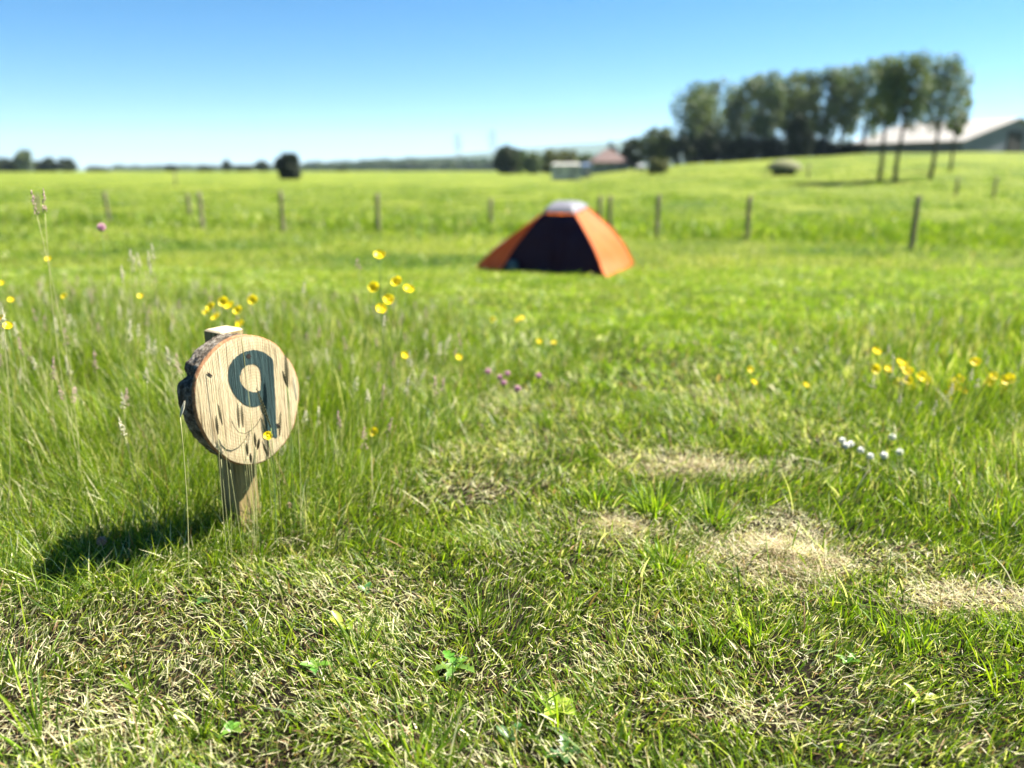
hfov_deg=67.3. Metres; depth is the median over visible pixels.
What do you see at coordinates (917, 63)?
tall tree
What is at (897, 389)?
seed head
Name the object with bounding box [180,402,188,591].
grass stem
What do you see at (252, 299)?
buttercup
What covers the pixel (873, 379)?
seed head
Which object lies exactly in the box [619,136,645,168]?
leafy tree
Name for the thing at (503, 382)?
clover flower
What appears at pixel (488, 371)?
clover flower
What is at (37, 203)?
fence post
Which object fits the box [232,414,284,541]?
grass stem
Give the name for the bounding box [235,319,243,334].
buttercup
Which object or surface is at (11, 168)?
leafy tree
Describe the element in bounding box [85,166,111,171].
horizon tree
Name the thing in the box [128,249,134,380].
seed head
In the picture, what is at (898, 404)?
seed head
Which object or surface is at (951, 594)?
dry grass patch
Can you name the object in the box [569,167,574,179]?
door
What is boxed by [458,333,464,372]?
seed head
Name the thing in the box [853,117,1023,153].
barn
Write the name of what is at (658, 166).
bush
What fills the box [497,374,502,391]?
clover flower
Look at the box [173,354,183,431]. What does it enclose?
seed head
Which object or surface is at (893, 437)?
clover flower
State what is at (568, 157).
leafy tree
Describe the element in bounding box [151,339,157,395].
seed head
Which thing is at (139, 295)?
buttercup
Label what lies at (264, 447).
grass stem
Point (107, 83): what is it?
sky
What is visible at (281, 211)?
fence post
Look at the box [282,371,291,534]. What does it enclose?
grass stem
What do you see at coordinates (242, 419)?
grass stem
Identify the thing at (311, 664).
broad leaf weed
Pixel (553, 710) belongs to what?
broad leaf weed
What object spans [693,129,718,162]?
bush
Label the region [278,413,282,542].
grass stem
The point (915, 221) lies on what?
fence post
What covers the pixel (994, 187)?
fence post
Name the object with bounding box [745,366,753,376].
buttercup
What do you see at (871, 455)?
clover flower
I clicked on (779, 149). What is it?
bush
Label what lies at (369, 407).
seed head
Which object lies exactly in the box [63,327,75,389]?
seed head
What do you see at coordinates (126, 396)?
seed head
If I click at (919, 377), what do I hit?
buttercup
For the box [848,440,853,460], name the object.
clover flower
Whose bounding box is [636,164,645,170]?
cabin
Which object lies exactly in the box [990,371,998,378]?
buttercup
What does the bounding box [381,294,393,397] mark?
buttercup
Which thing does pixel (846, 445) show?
clover flower
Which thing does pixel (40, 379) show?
seed head
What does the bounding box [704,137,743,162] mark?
bush
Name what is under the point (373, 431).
buttercup
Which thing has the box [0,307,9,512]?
seed head
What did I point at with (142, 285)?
seed head
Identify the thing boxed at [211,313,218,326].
buttercup
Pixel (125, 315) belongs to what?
seed head
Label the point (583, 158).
leafy tree
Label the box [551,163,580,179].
cabin
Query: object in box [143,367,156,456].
seed head
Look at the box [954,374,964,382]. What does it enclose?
buttercup
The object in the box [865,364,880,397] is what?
buttercup
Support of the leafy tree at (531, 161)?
on the ground at (456, 180)
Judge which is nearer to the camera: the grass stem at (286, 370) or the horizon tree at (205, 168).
the grass stem at (286, 370)
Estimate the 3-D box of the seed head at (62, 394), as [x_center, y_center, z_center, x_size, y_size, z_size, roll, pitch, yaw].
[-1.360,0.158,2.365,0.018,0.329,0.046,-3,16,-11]
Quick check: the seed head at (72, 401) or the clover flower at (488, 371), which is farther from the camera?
the clover flower at (488, 371)
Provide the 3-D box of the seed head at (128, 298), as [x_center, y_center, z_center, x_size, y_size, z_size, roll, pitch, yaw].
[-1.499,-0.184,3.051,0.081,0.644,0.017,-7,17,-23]
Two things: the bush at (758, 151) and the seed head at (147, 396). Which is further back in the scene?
the bush at (758, 151)
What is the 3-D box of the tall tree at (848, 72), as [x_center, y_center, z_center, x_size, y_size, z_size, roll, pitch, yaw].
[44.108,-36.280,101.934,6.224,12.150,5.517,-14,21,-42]
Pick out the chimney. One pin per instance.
(610, 145)
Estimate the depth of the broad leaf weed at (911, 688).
1.43 m
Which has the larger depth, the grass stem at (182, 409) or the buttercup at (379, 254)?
the buttercup at (379, 254)
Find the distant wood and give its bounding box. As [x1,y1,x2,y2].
[110,152,595,170]
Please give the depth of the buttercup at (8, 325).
2.35 m
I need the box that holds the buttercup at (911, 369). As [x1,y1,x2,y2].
[898,366,913,393]
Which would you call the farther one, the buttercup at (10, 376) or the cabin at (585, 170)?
the cabin at (585, 170)
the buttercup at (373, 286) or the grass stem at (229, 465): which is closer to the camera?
the grass stem at (229, 465)
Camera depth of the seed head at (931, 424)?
2.49 m
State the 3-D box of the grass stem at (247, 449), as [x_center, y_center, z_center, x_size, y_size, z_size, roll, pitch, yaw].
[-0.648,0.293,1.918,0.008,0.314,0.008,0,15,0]
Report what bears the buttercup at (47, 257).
on the ground at (456, 180)
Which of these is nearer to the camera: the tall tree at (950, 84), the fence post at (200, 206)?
the fence post at (200, 206)
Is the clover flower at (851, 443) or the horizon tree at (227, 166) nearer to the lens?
the clover flower at (851, 443)
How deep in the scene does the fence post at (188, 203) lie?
24.44 m
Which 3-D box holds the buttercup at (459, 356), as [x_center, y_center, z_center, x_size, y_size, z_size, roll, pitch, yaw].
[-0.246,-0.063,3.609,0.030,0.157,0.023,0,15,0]
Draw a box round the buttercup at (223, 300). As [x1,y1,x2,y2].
[218,296,227,321]
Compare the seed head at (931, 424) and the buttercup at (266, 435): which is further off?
the seed head at (931, 424)
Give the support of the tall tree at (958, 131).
on the ground at (456, 180)
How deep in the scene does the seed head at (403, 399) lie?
2.62 m
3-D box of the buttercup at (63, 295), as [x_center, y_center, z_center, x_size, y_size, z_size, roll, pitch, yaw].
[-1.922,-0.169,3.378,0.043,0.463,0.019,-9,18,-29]
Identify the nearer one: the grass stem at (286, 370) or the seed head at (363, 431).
the grass stem at (286, 370)
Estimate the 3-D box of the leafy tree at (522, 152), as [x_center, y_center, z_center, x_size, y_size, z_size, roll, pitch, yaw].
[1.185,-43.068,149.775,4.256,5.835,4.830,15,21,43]
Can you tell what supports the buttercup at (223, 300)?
on the ground at (456, 180)
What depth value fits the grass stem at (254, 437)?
1.91 m
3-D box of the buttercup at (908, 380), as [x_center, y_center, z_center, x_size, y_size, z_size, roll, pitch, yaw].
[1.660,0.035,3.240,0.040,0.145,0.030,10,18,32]
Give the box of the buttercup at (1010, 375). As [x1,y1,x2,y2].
[997,373,1015,402]
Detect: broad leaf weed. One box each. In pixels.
[196,595,209,604]
[218,721,241,736]
[300,658,332,674]
[329,610,355,629]
[357,582,371,593]
[432,650,474,681]
[496,723,521,740]
[541,733,581,763]
[542,691,574,717]
[833,653,860,662]
[904,683,936,705]
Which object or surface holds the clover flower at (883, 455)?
on the ground at (456, 180)
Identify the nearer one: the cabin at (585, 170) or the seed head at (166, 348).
the seed head at (166, 348)
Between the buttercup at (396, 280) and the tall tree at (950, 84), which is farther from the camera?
the tall tree at (950, 84)
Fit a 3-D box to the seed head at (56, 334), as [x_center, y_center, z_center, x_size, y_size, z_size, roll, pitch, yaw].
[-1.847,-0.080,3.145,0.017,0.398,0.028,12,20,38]
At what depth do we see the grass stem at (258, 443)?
1.92 m
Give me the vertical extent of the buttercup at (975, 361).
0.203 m
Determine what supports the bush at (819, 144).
on the ground at (456, 180)
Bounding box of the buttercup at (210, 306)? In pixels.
[206,302,213,326]
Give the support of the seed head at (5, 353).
on the ground at (456, 180)
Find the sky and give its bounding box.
[0,0,1023,168]
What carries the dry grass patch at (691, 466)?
on the ground at (456, 180)
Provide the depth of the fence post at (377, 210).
20.49 m
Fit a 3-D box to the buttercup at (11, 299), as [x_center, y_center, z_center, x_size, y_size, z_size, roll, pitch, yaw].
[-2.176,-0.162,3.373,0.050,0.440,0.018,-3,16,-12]
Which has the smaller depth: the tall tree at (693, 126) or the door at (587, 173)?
the door at (587, 173)
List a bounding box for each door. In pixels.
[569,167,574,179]
[585,167,590,176]
[1006,131,1023,152]
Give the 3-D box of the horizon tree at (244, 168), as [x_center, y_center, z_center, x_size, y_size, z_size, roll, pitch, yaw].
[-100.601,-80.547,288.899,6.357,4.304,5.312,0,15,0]
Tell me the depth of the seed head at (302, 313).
3.23 m
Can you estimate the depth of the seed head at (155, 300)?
3.03 m
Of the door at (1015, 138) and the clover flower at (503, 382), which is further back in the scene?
the door at (1015, 138)
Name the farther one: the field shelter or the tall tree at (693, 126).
the tall tree at (693, 126)
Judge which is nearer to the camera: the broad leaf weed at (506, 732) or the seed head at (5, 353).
the broad leaf weed at (506, 732)
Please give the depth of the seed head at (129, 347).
2.74 m
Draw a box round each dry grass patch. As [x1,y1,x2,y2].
[570,506,673,541]
[605,450,782,484]
[683,523,874,599]
[827,561,1023,626]
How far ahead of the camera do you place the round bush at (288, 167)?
90.66 m
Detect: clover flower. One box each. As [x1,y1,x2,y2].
[96,536,106,554]
[97,223,120,371]
[485,368,490,391]
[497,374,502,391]
[500,380,506,409]
[504,371,510,391]
[514,385,520,414]
[535,372,541,401]
[839,437,845,451]
[842,442,849,458]
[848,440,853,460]
[857,447,863,459]
[866,453,873,472]
[880,452,887,468]
[888,433,895,445]
[895,448,903,456]
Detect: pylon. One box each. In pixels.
[451,133,465,158]
[486,127,500,159]
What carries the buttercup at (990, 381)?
on the ground at (456, 180)
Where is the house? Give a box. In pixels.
[586,146,629,173]
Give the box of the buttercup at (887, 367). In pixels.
[885,365,890,383]
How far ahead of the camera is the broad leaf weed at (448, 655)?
1.52 m
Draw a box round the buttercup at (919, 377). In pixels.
[917,372,924,383]
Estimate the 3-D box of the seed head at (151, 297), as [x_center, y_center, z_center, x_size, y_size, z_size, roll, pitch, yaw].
[-1.405,-0.194,3.044,0.019,0.659,0.040,-3,16,-12]
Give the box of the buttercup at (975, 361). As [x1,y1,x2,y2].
[970,357,980,374]
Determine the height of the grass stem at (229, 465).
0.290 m
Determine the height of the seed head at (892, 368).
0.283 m
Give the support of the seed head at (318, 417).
on the ground at (456, 180)
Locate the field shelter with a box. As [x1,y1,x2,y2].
[766,159,802,174]
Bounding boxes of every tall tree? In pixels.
[669,80,727,160]
[694,77,749,157]
[725,72,772,142]
[748,69,788,149]
[776,68,808,138]
[795,69,822,136]
[799,64,852,140]
[822,61,862,143]
[839,57,888,152]
[863,52,914,179]
[878,48,935,180]
[917,51,975,179]
[945,92,973,170]
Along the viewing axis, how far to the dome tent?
11.32 m
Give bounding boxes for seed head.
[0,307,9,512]
[1,332,11,388]
[13,322,28,430]
[18,336,32,417]
[31,190,82,492]
[31,357,57,434]
[42,188,83,482]
[49,356,63,465]
[54,318,60,379]
[58,385,75,444]
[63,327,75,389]
[65,356,75,413]
[68,315,88,375]
[68,386,76,455]
[93,351,102,414]
[118,418,145,525]
[120,265,135,384]
[120,270,127,386]
[120,392,134,485]
[123,388,128,452]
[125,257,134,395]
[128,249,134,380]
[128,319,131,407]
[136,252,149,356]
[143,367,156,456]
[145,333,149,410]
[147,251,160,374]
[148,262,161,360]
[151,243,160,370]
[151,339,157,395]
[165,346,189,449]
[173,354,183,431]
[301,281,305,381]
[315,406,320,447]
[337,411,341,467]
[349,377,357,425]
[355,259,366,395]
[359,426,367,471]
[366,389,372,446]
[376,315,384,426]
[377,385,383,428]
[382,417,392,449]
[393,373,410,443]
[407,351,412,398]
[431,377,444,428]
[433,375,437,411]
[434,343,439,392]
[441,333,450,376]
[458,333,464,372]
[836,356,850,394]
[837,312,842,357]
[860,376,875,443]
[881,375,907,416]
[882,366,894,428]
[893,394,901,424]
[895,401,920,444]
[921,401,937,459]
[936,383,953,451]
[957,368,973,429]
[969,378,979,423]
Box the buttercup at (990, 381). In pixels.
[984,378,993,394]
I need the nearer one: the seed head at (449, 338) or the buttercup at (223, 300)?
the buttercup at (223, 300)
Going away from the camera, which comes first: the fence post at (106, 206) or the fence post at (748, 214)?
the fence post at (748, 214)
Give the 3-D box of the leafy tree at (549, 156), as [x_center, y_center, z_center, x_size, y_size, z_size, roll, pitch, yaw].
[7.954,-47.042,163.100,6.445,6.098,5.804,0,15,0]
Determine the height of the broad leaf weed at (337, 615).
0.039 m
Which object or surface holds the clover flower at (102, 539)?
on the ground at (456, 180)
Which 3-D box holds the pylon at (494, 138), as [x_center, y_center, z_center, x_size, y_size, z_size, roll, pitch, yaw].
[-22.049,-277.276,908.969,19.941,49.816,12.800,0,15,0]
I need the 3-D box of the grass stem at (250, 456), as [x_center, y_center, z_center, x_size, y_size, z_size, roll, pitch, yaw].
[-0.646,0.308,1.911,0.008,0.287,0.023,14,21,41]
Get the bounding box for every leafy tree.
[0,156,9,171]
[6,159,20,171]
[12,149,34,171]
[32,160,47,171]
[41,157,60,171]
[57,157,77,171]
[492,144,520,173]
[513,149,526,173]
[522,150,543,173]
[539,147,563,173]
[561,149,577,162]
[576,152,591,163]
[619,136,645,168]
[640,126,678,165]
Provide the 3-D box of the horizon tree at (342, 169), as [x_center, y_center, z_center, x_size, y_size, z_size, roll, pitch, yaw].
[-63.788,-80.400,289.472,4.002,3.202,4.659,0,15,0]
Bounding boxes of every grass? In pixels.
[0,158,1023,268]
[0,264,1023,630]
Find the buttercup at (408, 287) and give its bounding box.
[399,284,413,428]
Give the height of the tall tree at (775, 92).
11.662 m
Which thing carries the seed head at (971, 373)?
on the ground at (456, 180)
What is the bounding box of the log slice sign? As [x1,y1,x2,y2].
[177,326,298,534]
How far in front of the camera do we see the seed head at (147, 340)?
2.82 m
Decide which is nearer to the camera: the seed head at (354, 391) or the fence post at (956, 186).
the seed head at (354, 391)
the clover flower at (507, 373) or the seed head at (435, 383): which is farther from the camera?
the clover flower at (507, 373)
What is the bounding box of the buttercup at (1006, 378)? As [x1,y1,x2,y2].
[1001,375,1010,390]
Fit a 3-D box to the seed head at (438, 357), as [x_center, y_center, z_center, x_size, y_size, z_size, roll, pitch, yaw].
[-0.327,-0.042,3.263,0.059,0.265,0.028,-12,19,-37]
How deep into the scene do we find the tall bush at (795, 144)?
92.63 m
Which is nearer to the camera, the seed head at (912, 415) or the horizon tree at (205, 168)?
the seed head at (912, 415)
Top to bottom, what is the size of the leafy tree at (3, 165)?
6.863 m
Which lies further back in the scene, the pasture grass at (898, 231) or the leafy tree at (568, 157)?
the leafy tree at (568, 157)
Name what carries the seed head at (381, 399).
on the ground at (456, 180)
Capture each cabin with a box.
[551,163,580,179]
[581,164,590,176]
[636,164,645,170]
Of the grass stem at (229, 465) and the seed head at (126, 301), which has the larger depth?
the seed head at (126, 301)
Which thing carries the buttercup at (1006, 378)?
on the ground at (456, 180)
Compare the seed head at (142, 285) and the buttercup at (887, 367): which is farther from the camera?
the buttercup at (887, 367)
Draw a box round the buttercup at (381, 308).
[376,303,392,387]
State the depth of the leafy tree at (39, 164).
254.04 m
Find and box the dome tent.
[463,201,642,280]
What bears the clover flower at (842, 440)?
on the ground at (456, 180)
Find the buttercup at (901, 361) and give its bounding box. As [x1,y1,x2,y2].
[892,358,905,386]
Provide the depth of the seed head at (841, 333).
4.04 m
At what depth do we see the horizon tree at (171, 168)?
287.80 m
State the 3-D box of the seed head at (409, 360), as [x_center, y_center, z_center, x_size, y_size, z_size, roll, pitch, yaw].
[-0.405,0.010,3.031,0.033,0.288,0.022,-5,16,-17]
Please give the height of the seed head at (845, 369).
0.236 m
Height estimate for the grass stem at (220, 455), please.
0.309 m
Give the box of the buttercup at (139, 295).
[137,293,154,353]
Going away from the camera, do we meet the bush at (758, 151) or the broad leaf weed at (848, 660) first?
the broad leaf weed at (848, 660)
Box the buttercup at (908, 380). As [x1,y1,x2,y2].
[902,375,912,384]
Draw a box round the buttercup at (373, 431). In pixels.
[369,427,377,435]
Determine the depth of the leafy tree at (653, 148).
111.88 m
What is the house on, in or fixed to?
on the ground at (456, 180)
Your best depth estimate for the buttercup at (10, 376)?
2.36 m
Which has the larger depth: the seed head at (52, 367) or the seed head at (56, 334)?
the seed head at (56, 334)
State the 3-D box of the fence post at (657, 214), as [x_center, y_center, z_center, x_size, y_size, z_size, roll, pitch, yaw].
[3.414,-3.849,18.066,0.105,1.156,0.106,-12,19,-36]
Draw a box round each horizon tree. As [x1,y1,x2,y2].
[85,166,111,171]
[164,164,178,171]
[197,165,212,171]
[221,159,232,171]
[235,164,253,171]
[254,160,269,171]
[337,166,347,171]
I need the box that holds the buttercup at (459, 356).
[456,354,461,367]
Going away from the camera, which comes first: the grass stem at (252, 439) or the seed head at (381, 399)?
the grass stem at (252, 439)
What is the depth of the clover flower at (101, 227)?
3.15 m
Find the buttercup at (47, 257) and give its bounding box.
[45,256,65,355]
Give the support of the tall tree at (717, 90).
on the ground at (456, 180)
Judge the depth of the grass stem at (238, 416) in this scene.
1.88 m
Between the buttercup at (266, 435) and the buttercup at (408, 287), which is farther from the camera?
the buttercup at (408, 287)
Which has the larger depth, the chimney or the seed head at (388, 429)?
the chimney
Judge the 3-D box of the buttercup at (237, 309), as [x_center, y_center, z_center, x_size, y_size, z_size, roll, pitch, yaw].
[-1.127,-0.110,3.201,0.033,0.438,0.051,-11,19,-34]
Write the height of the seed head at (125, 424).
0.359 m
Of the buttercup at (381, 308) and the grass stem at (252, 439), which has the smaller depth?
the grass stem at (252, 439)
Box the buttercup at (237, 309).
[233,305,241,325]
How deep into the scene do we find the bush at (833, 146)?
100.63 m
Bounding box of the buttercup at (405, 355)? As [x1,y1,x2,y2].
[402,351,408,383]
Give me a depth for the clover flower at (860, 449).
2.55 m
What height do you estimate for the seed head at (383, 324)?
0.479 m
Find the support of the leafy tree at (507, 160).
on the ground at (456, 180)
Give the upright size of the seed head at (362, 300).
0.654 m
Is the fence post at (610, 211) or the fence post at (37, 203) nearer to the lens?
the fence post at (610, 211)
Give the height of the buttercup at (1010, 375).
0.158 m
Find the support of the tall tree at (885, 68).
on the ground at (456, 180)
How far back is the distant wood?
615.11 m
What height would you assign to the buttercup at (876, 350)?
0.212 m
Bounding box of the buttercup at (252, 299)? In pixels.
[248,295,258,335]
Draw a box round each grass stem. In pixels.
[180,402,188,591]
[215,415,228,570]
[219,452,232,568]
[227,460,243,558]
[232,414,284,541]
[237,404,248,558]
[240,330,256,541]
[240,405,257,553]
[245,442,255,551]
[249,453,254,548]
[253,433,259,548]
[253,438,259,546]
[256,387,276,545]
[262,441,274,544]
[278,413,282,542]
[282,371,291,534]
[284,356,294,534]
[292,376,300,533]
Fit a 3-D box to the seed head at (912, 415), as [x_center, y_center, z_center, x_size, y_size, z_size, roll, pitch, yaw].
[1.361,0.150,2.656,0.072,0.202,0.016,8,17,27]
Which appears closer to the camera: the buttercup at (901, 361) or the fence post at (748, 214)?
the buttercup at (901, 361)
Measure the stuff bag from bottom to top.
0.170 m
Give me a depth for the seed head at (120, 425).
1.96 m
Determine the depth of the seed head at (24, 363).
2.63 m
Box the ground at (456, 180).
[0,152,1023,767]
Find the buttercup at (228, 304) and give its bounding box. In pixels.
[224,301,233,324]
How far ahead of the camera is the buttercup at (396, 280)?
2.71 m
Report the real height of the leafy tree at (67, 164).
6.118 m
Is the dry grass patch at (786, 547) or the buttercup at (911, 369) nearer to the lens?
the dry grass patch at (786, 547)
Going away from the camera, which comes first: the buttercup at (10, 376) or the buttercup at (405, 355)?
the buttercup at (10, 376)
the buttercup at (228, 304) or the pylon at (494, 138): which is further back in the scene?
the pylon at (494, 138)
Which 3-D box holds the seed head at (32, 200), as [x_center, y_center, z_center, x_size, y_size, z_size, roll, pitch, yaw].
[-1.262,-0.078,2.146,0.028,0.899,0.032,0,15,0]
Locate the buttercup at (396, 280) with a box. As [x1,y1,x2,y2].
[391,276,401,419]
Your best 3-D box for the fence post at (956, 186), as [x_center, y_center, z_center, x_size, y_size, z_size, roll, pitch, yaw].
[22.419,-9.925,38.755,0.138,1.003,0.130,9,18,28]
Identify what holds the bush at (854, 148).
on the ground at (456, 180)
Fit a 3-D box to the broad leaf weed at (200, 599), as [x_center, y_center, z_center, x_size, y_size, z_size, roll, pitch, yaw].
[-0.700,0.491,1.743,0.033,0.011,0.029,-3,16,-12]
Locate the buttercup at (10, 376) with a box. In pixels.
[0,315,18,448]
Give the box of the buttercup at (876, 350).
[865,347,881,381]
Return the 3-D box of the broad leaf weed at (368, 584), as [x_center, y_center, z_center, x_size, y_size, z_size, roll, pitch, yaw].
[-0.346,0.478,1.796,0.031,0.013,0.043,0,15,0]
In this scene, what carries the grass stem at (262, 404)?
on the ground at (456, 180)
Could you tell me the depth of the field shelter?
57.06 m
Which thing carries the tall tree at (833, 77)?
on the ground at (456, 180)
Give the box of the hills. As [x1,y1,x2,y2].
[58,138,856,170]
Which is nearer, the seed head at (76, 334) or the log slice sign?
the log slice sign
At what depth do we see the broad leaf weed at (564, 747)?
1.29 m
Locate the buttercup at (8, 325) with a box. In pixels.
[3,322,29,456]
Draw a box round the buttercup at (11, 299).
[8,297,17,330]
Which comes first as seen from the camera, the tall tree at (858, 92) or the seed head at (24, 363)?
the seed head at (24, 363)
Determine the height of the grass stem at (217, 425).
0.409 m
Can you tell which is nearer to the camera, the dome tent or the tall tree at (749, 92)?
the dome tent
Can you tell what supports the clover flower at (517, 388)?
on the ground at (456, 180)
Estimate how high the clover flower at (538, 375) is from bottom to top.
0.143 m
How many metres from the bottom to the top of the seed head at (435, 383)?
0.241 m
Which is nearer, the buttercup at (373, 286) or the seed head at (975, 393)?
the seed head at (975, 393)
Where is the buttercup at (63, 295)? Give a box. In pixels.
[61,293,80,350]
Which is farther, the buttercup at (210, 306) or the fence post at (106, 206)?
the fence post at (106, 206)
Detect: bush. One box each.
[273,152,301,178]
[647,157,669,174]
[663,132,704,164]
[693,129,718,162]
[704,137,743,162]
[728,135,757,160]
[745,137,775,160]
[760,136,788,158]
[784,111,815,157]
[805,136,830,156]
[817,139,853,155]
[834,142,869,155]
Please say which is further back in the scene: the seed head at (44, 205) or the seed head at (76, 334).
the seed head at (76, 334)
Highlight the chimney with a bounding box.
[608,141,612,149]
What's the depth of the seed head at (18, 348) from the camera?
2.72 m
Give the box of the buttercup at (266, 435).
[263,431,275,548]
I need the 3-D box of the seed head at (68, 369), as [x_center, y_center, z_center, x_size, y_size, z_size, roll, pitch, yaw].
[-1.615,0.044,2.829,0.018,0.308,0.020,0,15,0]
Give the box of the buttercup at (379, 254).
[373,250,393,419]
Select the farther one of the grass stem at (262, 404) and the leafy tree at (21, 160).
the leafy tree at (21, 160)
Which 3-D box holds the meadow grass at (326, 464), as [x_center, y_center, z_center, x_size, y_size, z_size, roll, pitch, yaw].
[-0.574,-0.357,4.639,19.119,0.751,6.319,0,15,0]
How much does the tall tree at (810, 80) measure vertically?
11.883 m
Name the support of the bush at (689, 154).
on the ground at (456, 180)
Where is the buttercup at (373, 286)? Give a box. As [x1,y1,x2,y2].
[368,281,378,411]
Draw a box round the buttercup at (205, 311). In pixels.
[203,309,207,342]
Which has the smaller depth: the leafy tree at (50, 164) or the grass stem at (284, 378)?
the grass stem at (284, 378)
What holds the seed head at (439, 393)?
on the ground at (456, 180)
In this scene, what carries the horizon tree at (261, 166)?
on the ground at (456, 180)
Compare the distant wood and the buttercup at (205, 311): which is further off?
the distant wood
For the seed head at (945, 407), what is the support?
on the ground at (456, 180)
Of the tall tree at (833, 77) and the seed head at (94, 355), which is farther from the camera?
the tall tree at (833, 77)
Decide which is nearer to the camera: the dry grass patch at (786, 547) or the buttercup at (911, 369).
the dry grass patch at (786, 547)
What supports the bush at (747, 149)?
on the ground at (456, 180)
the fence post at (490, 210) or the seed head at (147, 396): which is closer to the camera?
the seed head at (147, 396)
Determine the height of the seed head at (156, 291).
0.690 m
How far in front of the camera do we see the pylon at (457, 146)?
954.15 m
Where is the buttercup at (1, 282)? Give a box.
[0,280,8,353]
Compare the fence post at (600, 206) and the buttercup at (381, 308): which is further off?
the fence post at (600, 206)
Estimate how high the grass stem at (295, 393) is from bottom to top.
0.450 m
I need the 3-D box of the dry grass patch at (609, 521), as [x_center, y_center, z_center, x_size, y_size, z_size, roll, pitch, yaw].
[0.309,0.376,2.117,0.328,0.057,0.213,0,15,0]
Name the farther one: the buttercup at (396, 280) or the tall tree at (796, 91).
the tall tree at (796, 91)
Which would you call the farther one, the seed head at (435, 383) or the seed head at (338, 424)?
the seed head at (435, 383)
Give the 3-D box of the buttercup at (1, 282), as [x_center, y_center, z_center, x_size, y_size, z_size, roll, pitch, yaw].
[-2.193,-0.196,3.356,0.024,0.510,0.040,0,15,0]
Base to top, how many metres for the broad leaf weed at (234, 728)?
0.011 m
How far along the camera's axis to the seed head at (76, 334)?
3.13 m
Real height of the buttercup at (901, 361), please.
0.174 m
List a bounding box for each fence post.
[34,194,39,212]
[102,192,110,221]
[186,194,191,219]
[197,192,204,227]
[278,191,284,230]
[375,193,380,229]
[489,199,491,224]
[598,196,601,217]
[608,196,611,225]
[654,195,660,238]
[744,196,751,240]
[909,196,920,249]
[954,177,959,194]
[991,177,997,198]
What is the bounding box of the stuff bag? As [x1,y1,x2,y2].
[506,260,517,270]
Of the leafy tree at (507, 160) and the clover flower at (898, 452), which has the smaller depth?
the clover flower at (898, 452)

